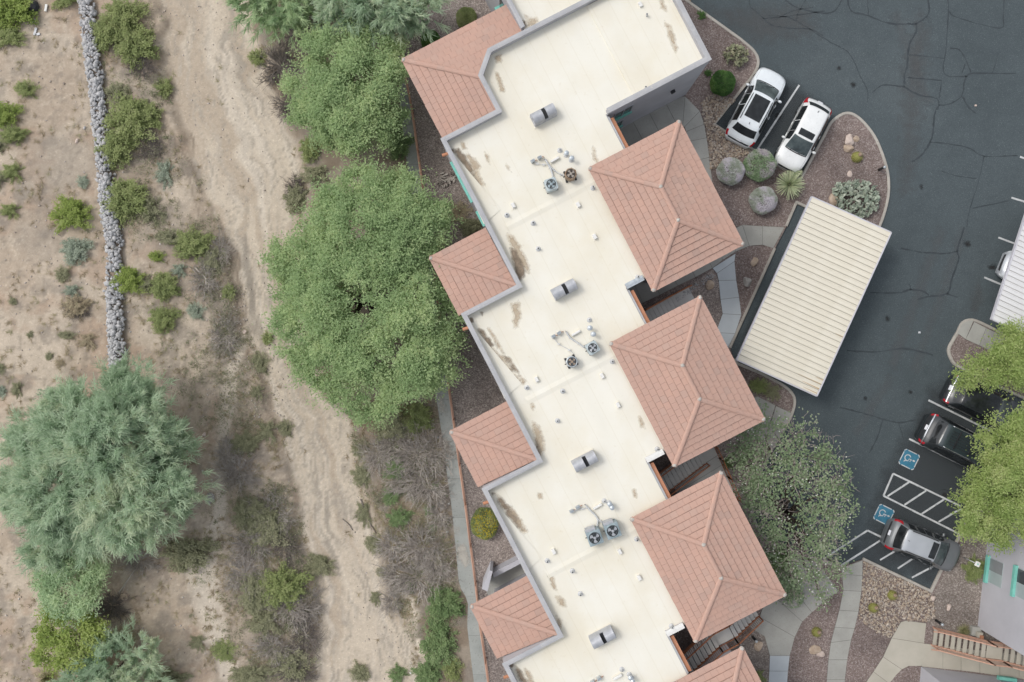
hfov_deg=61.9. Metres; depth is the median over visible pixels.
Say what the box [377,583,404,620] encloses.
dead brush
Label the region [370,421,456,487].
dead brush
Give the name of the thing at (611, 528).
condenser
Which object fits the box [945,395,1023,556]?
shade tree
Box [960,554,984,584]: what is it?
shrub
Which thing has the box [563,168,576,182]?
condenser
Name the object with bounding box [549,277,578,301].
roof ventilator
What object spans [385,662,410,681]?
shrub
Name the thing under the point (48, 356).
shrub
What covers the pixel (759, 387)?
shrub
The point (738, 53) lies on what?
prickly pear
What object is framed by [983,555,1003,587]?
window
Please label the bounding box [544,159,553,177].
refrigerant pipe
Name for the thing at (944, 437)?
parked car
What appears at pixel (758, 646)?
boulder
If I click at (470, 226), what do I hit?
shrub
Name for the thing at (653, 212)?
apartment building
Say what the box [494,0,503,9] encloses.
window
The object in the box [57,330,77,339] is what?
shrub
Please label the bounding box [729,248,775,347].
kerb
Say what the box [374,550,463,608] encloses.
dead brush
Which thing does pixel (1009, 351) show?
shade tree
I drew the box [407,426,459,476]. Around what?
dead brush
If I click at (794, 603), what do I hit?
globe bush
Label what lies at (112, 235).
stone dike
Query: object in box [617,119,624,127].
window
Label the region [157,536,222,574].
shrub
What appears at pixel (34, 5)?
junk pile
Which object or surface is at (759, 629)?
stair apron
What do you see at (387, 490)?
dead brush
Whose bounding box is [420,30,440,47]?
globe bush
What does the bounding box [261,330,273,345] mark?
shrub
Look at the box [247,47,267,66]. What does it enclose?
shrub
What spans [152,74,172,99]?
shrub
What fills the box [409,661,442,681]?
shrub
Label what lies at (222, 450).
dead brush
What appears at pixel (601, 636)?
roof ventilator
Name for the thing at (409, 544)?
dead brush
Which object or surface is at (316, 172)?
shrub
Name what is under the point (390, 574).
dead brush
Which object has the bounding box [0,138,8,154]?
shrub
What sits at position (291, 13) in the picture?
mesquite tree
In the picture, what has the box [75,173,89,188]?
shrub
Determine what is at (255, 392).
shrub
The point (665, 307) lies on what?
staircase
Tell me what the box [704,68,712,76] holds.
shrub
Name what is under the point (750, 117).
parked car
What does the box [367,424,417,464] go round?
dead brush
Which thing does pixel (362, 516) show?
shrub
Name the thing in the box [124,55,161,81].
dead brush
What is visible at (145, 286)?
shrub
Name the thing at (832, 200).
boulder
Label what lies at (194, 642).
shrub
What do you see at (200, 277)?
dead brush
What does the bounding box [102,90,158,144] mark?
shrub
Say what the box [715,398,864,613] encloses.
flowering tree
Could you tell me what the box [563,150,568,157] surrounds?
pipe vent
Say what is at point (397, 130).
shrub
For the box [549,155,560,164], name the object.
box vent
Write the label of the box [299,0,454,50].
feathery tree
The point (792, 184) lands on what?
yucca
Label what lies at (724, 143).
river rock
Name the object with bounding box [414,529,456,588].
dead brush
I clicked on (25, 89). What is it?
shrub
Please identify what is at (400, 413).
grass clump
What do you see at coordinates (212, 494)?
boulder
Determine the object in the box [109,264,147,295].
shrub
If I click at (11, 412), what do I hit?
shrub
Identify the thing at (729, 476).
rust fence
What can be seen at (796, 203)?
kerb
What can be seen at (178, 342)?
pebbles
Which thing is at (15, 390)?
shrub
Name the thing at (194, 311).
shrub
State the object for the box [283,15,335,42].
dead brush
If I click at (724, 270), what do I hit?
sidewalk link
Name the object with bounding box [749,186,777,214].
globe bush
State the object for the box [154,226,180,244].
shrub
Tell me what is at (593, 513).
refrigerant pipe
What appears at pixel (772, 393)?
shrub
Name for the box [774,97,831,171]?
parked car
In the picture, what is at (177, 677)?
shrub
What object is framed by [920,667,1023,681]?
corner building
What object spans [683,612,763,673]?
staircase
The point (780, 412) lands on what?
sidewalk ramp
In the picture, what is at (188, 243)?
shrub
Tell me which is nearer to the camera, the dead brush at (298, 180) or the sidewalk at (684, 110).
the sidewalk at (684, 110)
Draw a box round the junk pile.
[27,0,47,35]
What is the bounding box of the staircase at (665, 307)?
[644,285,693,321]
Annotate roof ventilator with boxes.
[528,103,557,128]
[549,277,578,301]
[569,448,599,472]
[587,623,616,648]
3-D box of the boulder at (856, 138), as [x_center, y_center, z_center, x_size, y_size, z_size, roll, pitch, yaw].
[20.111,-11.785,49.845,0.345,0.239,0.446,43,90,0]
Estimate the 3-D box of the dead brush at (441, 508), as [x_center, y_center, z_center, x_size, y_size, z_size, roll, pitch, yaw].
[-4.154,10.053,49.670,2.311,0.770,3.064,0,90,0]
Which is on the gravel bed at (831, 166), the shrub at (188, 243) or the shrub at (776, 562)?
the shrub at (776, 562)
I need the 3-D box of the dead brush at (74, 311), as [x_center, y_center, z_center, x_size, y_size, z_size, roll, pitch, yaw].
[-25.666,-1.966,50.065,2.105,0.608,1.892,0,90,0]
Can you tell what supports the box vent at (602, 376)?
on the apartment building at (653, 212)
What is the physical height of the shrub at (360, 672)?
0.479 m
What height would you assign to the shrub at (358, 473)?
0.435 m
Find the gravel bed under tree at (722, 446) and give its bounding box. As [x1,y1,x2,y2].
[716,431,775,557]
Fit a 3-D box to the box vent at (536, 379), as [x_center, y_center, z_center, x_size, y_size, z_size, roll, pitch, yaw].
[1.263,1.968,43.950,0.290,0.200,0.380,-28,90,0]
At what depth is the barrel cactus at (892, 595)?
49.64 m
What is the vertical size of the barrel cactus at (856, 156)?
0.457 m
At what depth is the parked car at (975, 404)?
48.70 m
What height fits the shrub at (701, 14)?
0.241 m
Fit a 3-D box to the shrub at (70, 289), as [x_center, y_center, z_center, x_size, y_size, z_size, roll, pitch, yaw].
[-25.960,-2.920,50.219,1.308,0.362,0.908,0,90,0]
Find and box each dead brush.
[59,294,91,319]
[88,588,134,624]
[111,549,162,577]
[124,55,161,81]
[132,128,167,167]
[186,252,226,302]
[204,306,243,363]
[205,224,237,271]
[206,448,264,495]
[208,429,242,479]
[220,523,279,571]
[220,545,271,598]
[240,630,303,668]
[241,474,299,539]
[250,32,306,98]
[254,582,325,637]
[264,652,319,681]
[266,91,295,127]
[266,520,303,571]
[279,602,327,666]
[280,170,304,204]
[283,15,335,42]
[293,577,325,628]
[353,432,396,480]
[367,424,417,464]
[369,525,405,566]
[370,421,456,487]
[371,557,413,595]
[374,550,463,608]
[377,458,437,503]
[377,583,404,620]
[387,408,438,436]
[388,517,459,577]
[389,459,456,512]
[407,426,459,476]
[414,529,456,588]
[423,490,458,536]
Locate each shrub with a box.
[0,0,39,37]
[0,24,28,47]
[0,101,24,128]
[0,124,30,145]
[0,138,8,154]
[0,162,25,184]
[0,172,8,189]
[0,202,21,219]
[0,363,5,375]
[0,385,5,399]
[6,296,16,305]
[6,408,17,420]
[9,381,23,399]
[12,78,40,98]
[45,351,53,360]
[47,194,94,234]
[51,0,77,11]
[53,262,71,283]
[55,359,64,367]
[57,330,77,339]
[59,236,95,265]
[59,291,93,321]
[61,285,81,297]
[74,332,97,351]
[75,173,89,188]
[89,13,121,54]
[93,130,142,170]
[97,176,155,228]
[99,0,151,39]
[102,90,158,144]
[103,80,134,105]
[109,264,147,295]
[110,22,161,72]
[135,194,166,228]
[137,98,166,129]
[137,272,156,292]
[143,666,193,681]
[146,250,165,262]
[147,271,181,305]
[147,306,183,334]
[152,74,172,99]
[152,158,174,190]
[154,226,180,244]
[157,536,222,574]
[168,224,216,264]
[169,263,187,278]
[186,299,206,320]
[186,634,206,652]
[198,246,224,280]
[208,638,239,663]
[222,284,235,302]
[228,429,263,457]
[228,494,272,538]
[228,664,274,681]
[235,570,280,622]
[239,609,283,640]
[246,506,290,553]
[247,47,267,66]
[249,351,271,375]
[249,385,263,401]
[254,420,278,445]
[254,558,315,611]
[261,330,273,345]
[266,643,320,681]
[276,416,294,437]
[282,181,309,215]
[296,164,334,188]
[298,136,322,163]
[302,552,337,576]
[347,659,370,681]
[349,439,364,462]
[349,460,370,488]
[353,500,371,529]
[363,532,382,555]
[369,591,382,606]
[371,412,412,443]
[375,567,387,578]
[381,485,401,505]
[382,455,407,480]
[385,504,415,529]
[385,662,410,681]
[387,132,414,160]
[391,125,402,140]
[402,401,434,439]
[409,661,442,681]
[419,614,460,670]
[423,505,435,517]
[424,586,466,627]
[441,656,464,681]
[448,198,474,222]
[458,217,482,236]
[697,9,706,19]
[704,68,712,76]
[723,458,733,469]
[729,445,750,464]
[747,377,772,394]
[757,669,766,681]
[762,385,781,401]
[766,543,786,573]
[779,564,798,585]
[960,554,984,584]
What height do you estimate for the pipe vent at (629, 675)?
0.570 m
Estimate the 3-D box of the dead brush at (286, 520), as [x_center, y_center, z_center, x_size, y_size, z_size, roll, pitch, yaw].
[-14.275,9.861,50.200,3.563,0.935,3.957,0,90,0]
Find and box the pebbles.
[0,2,445,681]
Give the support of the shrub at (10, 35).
on the ground
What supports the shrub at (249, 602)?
on the ground
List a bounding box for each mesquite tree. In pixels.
[216,0,321,54]
[252,151,471,434]
[274,12,414,165]
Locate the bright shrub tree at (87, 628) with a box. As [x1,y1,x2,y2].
[25,603,113,680]
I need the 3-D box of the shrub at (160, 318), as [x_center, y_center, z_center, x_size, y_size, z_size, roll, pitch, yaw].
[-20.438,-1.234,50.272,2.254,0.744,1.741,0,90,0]
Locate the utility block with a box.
[969,625,983,638]
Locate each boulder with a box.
[206,492,214,503]
[706,280,714,289]
[743,277,751,286]
[751,257,757,266]
[754,641,762,650]
[809,645,820,653]
[816,651,824,656]
[829,194,839,205]
[844,144,853,151]
[845,134,853,144]
[853,135,859,141]
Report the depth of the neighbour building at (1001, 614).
47.62 m
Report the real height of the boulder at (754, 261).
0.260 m
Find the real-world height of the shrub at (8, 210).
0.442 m
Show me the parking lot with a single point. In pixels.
(911, 83)
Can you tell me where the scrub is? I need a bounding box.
[76,0,464,681]
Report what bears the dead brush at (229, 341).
on the ground
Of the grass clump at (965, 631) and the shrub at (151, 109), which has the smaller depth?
the grass clump at (965, 631)
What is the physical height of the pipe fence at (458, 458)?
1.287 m
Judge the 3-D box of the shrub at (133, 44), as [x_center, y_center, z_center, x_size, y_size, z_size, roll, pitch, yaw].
[-22.156,-17.335,50.164,2.893,1.084,3.125,0,90,0]
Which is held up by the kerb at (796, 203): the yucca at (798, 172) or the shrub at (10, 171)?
the yucca at (798, 172)
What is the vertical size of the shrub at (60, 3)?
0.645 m
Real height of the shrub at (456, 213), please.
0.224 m
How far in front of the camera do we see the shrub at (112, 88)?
50.35 m
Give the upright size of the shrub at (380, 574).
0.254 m
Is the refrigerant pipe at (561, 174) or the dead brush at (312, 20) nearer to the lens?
the refrigerant pipe at (561, 174)
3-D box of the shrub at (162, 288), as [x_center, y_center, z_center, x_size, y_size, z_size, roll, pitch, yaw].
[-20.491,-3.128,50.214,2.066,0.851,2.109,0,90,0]
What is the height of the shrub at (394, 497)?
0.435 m
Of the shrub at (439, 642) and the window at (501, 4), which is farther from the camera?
the shrub at (439, 642)
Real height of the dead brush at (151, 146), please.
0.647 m
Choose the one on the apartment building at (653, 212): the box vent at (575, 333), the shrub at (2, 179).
the box vent at (575, 333)
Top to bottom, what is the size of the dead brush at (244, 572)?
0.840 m
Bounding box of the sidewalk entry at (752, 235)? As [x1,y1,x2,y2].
[628,225,783,303]
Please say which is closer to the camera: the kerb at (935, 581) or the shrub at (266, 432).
the kerb at (935, 581)
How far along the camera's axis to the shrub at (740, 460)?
49.71 m
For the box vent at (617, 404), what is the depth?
44.03 m
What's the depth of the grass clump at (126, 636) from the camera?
49.98 m
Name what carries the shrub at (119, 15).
on the ground
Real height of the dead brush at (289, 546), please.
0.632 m
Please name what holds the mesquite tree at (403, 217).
on the ground
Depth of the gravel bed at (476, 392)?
49.98 m
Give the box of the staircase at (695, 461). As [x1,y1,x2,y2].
[659,454,709,494]
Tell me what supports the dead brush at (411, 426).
on the ground
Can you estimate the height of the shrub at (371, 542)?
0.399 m
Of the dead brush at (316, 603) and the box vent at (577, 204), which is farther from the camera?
the dead brush at (316, 603)
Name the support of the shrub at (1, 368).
on the ground
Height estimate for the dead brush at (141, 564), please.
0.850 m
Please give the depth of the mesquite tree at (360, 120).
45.85 m
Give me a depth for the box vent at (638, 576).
44.03 m
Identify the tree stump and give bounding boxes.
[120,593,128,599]
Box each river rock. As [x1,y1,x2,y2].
[700,93,750,168]
[859,561,936,637]
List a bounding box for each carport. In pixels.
[735,196,891,396]
[990,215,1023,332]
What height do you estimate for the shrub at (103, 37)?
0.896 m
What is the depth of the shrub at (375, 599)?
50.83 m
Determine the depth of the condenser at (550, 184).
43.43 m
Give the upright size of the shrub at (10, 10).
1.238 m
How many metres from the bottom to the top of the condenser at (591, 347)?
0.660 m
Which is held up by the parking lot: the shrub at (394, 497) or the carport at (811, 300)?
the carport at (811, 300)
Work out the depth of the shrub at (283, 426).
50.78 m
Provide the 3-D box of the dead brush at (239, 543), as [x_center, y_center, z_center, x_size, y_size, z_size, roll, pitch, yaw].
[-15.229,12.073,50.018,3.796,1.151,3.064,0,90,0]
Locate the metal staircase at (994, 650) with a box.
[931,626,1023,670]
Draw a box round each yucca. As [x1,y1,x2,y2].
[775,170,804,199]
[786,169,802,176]
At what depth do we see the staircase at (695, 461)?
48.63 m
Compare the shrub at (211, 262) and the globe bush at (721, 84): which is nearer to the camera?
the globe bush at (721, 84)
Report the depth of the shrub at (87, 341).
50.30 m
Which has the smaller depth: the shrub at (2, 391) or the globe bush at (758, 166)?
the globe bush at (758, 166)
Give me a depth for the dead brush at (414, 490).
49.83 m
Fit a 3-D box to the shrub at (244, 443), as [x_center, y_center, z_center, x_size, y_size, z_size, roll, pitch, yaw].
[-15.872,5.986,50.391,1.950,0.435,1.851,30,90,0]
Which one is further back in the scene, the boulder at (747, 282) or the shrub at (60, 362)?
the shrub at (60, 362)
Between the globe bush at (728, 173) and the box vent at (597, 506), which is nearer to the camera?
the box vent at (597, 506)
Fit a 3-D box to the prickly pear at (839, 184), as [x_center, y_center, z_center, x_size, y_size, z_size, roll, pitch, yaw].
[19.099,-8.855,49.510,1.161,0.880,0.887,-33,90,0]
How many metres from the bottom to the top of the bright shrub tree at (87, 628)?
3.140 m
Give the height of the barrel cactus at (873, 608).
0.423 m
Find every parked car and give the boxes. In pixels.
[725,67,785,148]
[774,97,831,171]
[879,518,960,570]
[914,413,999,473]
[939,375,1022,430]
[995,251,1011,281]
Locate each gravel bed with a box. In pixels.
[397,0,515,681]
[641,0,1023,681]
[927,535,1021,654]
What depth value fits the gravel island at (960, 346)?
49.90 m
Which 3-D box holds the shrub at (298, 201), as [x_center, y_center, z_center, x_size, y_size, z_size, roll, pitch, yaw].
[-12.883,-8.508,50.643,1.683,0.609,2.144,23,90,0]
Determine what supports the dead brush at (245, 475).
on the ground
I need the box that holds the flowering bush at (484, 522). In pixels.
[470,507,498,540]
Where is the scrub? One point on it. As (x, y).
(282, 488)
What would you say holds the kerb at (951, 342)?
on the parking lot
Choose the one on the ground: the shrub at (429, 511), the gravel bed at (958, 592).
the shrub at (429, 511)
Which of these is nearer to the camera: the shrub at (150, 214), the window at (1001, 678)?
the window at (1001, 678)
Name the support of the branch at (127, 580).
on the ground
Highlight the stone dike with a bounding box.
[76,0,130,379]
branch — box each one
[119,561,139,592]
[355,499,375,532]
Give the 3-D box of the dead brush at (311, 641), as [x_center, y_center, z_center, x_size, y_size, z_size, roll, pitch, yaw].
[-12.304,17.303,50.334,3.150,0.714,3.960,32,90,0]
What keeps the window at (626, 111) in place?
in the apartment building at (653, 212)
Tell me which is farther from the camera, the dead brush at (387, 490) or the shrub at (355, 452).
the shrub at (355, 452)
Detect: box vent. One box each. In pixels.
[509,201,516,209]
[532,375,539,382]
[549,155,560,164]
[550,547,557,554]
[570,328,581,337]
[574,201,581,208]
[591,233,598,240]
[591,501,602,510]
[598,371,605,379]
[611,672,622,680]
[614,400,621,408]
[616,547,623,554]
[635,573,642,581]
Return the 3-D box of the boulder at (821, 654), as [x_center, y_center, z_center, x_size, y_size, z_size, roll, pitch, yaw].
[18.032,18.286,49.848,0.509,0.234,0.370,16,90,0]
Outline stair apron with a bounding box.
[736,615,764,635]
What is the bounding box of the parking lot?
[691,0,1023,588]
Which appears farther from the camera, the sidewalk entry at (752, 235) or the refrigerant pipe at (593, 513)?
the sidewalk entry at (752, 235)
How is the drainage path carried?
on the ground
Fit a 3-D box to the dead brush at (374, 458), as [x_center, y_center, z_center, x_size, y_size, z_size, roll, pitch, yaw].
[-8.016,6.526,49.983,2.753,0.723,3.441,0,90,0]
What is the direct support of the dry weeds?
on the ground
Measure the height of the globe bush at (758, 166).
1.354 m
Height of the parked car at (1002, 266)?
1.662 m
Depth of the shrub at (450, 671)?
49.86 m
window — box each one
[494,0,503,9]
[614,104,633,120]
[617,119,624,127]
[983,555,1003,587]
[997,675,1016,681]
[1010,564,1023,599]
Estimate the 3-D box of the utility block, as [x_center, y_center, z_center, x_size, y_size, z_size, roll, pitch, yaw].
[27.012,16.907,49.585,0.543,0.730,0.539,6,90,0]
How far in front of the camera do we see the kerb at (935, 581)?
49.87 m
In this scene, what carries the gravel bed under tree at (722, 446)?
on the gravel bed at (831, 166)
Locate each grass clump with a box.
[35,668,59,681]
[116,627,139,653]
[397,403,417,423]
[957,623,969,634]
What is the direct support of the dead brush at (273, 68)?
on the ground
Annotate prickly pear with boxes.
[722,43,750,66]
[832,182,851,196]
[834,178,880,217]
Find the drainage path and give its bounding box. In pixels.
[398,55,486,681]
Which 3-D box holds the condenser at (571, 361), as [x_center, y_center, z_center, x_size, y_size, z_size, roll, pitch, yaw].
[3.015,1.075,43.730,0.654,0.640,0.580,-25,90,0]
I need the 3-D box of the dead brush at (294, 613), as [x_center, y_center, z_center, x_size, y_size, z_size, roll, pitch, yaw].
[-13.122,15.790,50.171,4.326,0.920,3.529,0,90,0]
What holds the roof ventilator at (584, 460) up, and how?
on the apartment building at (653, 212)
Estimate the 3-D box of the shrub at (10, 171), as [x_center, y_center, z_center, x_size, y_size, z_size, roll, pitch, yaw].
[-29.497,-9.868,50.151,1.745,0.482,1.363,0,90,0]
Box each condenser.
[543,177,557,193]
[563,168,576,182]
[564,354,577,368]
[584,340,599,354]
[584,525,603,546]
[602,518,621,539]
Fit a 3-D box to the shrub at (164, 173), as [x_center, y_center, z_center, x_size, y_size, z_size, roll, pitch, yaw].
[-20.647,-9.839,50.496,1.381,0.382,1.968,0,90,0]
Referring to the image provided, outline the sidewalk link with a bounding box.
[713,253,740,347]
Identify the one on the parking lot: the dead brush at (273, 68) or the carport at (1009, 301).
the carport at (1009, 301)
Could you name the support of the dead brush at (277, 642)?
on the ground
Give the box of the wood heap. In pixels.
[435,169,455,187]
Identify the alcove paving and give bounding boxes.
[669,447,737,496]
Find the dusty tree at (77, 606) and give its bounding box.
[24,550,115,640]
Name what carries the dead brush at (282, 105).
on the ground
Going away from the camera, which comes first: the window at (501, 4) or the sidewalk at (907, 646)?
the window at (501, 4)
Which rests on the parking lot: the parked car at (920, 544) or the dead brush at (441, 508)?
the parked car at (920, 544)
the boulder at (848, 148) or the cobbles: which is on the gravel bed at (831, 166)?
the boulder at (848, 148)
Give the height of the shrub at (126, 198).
1.238 m
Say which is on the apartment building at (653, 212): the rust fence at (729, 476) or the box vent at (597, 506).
the box vent at (597, 506)
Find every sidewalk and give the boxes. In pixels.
[620,96,712,182]
[826,560,862,681]
[866,620,1023,681]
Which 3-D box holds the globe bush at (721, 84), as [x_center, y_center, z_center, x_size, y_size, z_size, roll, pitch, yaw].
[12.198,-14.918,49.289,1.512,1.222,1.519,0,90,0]
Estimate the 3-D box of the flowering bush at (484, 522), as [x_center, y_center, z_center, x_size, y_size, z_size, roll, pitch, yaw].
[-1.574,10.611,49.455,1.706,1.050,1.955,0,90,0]
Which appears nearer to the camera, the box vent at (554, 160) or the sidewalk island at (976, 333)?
the box vent at (554, 160)
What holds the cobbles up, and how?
on the gravel strip
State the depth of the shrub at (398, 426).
49.84 m
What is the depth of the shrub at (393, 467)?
49.94 m
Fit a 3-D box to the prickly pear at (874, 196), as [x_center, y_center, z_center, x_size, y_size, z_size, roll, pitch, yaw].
[20.070,-8.220,49.451,2.652,0.997,2.414,0,90,0]
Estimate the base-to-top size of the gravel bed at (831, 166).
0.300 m
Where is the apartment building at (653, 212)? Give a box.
[401,0,786,681]
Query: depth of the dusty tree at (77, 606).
47.85 m
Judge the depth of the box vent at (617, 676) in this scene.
43.96 m
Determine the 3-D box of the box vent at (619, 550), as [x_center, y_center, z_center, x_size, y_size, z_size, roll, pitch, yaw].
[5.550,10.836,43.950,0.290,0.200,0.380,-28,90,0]
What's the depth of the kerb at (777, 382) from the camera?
49.87 m
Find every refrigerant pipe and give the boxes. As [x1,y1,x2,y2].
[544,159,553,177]
[549,164,563,175]
[565,331,584,347]
[584,504,598,526]
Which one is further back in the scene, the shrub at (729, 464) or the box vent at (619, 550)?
the shrub at (729, 464)
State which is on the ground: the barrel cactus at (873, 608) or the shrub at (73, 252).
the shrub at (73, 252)
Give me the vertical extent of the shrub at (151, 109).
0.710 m
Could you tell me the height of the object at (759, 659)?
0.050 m
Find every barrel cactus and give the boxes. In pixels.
[810,627,821,636]
[851,151,863,162]
[868,603,879,612]
[887,590,897,599]
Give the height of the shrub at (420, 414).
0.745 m
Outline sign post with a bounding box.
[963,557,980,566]
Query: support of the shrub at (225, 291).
on the ground
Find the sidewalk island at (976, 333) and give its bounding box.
[958,321,1004,348]
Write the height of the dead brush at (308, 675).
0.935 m
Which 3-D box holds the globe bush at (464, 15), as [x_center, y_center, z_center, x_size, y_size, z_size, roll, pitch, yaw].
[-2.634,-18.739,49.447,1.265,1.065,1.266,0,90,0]
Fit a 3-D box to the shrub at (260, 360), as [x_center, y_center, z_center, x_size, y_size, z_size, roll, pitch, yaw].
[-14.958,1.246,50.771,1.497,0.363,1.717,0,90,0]
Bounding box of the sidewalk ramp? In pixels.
[748,396,790,447]
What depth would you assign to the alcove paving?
49.88 m
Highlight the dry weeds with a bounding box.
[0,7,454,681]
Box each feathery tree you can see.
[0,345,226,579]
[47,616,175,681]
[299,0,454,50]
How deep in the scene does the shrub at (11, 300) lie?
50.24 m
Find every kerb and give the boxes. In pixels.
[684,0,889,226]
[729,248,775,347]
[734,358,840,567]
[862,482,986,592]
[947,332,1023,398]
[956,318,1017,340]
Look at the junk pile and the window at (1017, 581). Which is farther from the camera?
the junk pile
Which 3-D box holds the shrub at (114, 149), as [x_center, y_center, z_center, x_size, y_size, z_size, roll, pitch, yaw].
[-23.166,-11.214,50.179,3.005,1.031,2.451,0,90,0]
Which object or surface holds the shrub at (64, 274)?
on the ground
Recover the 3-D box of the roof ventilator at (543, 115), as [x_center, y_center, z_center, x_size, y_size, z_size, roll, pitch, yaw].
[1.615,-11.600,43.670,1.400,0.760,0.740,-28,90,0]
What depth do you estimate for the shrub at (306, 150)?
50.13 m
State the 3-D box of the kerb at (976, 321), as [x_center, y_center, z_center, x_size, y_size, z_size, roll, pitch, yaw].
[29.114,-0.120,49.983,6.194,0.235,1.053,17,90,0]
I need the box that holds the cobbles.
[676,274,714,301]
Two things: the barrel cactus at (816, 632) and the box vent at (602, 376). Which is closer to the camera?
the box vent at (602, 376)
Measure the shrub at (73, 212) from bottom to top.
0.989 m
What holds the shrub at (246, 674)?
on the ground
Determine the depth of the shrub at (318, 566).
50.65 m
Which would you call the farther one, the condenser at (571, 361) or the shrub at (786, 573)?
the shrub at (786, 573)
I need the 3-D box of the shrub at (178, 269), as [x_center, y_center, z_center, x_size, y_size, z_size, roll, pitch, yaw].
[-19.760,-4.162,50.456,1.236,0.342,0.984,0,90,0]
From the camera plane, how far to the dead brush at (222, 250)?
50.59 m
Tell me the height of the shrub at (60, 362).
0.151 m
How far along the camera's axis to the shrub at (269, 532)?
50.24 m
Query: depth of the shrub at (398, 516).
50.02 m
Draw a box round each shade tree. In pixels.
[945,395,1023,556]
[948,314,1023,399]
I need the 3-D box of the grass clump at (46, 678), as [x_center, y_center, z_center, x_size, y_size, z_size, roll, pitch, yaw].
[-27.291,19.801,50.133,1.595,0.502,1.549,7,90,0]
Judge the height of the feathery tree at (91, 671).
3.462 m
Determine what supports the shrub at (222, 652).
on the ground
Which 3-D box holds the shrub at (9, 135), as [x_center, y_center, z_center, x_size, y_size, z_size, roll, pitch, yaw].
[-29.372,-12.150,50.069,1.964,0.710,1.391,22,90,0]
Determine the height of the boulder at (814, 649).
0.274 m
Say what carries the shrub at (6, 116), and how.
on the ground
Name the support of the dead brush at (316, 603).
on the ground
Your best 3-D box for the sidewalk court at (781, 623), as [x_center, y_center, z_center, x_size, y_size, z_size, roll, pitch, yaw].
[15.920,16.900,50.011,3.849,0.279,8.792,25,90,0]
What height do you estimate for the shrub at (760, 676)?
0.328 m
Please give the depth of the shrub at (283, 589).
50.06 m
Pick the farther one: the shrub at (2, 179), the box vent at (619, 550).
the shrub at (2, 179)
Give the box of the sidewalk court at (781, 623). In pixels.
[760,557,837,681]
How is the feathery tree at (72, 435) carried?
on the ground
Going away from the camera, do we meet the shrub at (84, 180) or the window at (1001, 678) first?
the window at (1001, 678)
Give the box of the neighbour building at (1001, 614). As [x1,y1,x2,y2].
[978,520,1023,655]
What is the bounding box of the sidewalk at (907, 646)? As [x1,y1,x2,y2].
[866,620,1023,681]
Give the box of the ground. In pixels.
[0,0,690,681]
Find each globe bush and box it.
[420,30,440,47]
[456,7,476,27]
[710,69,735,96]
[716,157,744,185]
[743,148,776,182]
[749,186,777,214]
[780,583,804,608]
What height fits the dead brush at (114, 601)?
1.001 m
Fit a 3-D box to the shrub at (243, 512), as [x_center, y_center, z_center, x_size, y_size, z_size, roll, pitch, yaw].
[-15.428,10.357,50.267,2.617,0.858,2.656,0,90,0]
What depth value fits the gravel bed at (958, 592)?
49.90 m
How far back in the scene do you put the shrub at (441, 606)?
49.66 m
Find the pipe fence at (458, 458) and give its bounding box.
[396,35,488,681]
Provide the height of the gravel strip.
0.050 m
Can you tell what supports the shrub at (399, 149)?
on the ground
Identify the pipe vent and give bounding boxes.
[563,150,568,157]
[627,672,632,680]
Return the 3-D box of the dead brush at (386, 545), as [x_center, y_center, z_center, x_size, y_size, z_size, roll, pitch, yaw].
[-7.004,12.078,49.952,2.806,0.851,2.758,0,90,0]
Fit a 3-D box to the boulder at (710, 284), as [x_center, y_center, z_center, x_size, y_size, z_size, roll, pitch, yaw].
[11.558,-3.277,49.810,0.510,0.285,0.568,-6,90,0]
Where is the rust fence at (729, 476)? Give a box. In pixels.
[714,446,740,501]
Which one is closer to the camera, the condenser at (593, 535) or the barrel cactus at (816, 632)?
the condenser at (593, 535)
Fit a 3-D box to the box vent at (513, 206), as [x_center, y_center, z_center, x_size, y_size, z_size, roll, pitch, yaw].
[0.059,-6.989,43.950,0.290,0.200,0.380,-28,90,0]
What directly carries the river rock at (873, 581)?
on the gravel bed at (831, 166)
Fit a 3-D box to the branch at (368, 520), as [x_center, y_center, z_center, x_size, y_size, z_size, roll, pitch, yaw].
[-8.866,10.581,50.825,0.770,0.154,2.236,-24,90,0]
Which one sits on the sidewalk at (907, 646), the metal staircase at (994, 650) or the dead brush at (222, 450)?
the metal staircase at (994, 650)
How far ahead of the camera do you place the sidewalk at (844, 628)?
49.87 m
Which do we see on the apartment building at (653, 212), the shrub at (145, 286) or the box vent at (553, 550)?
the box vent at (553, 550)
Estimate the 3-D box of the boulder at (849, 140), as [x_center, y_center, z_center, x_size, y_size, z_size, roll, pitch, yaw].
[19.732,-11.739,49.775,0.594,0.332,0.706,13,90,0]
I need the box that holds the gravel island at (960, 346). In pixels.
[950,322,1023,395]
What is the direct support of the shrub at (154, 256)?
on the ground
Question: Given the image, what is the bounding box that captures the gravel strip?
[653,270,721,326]

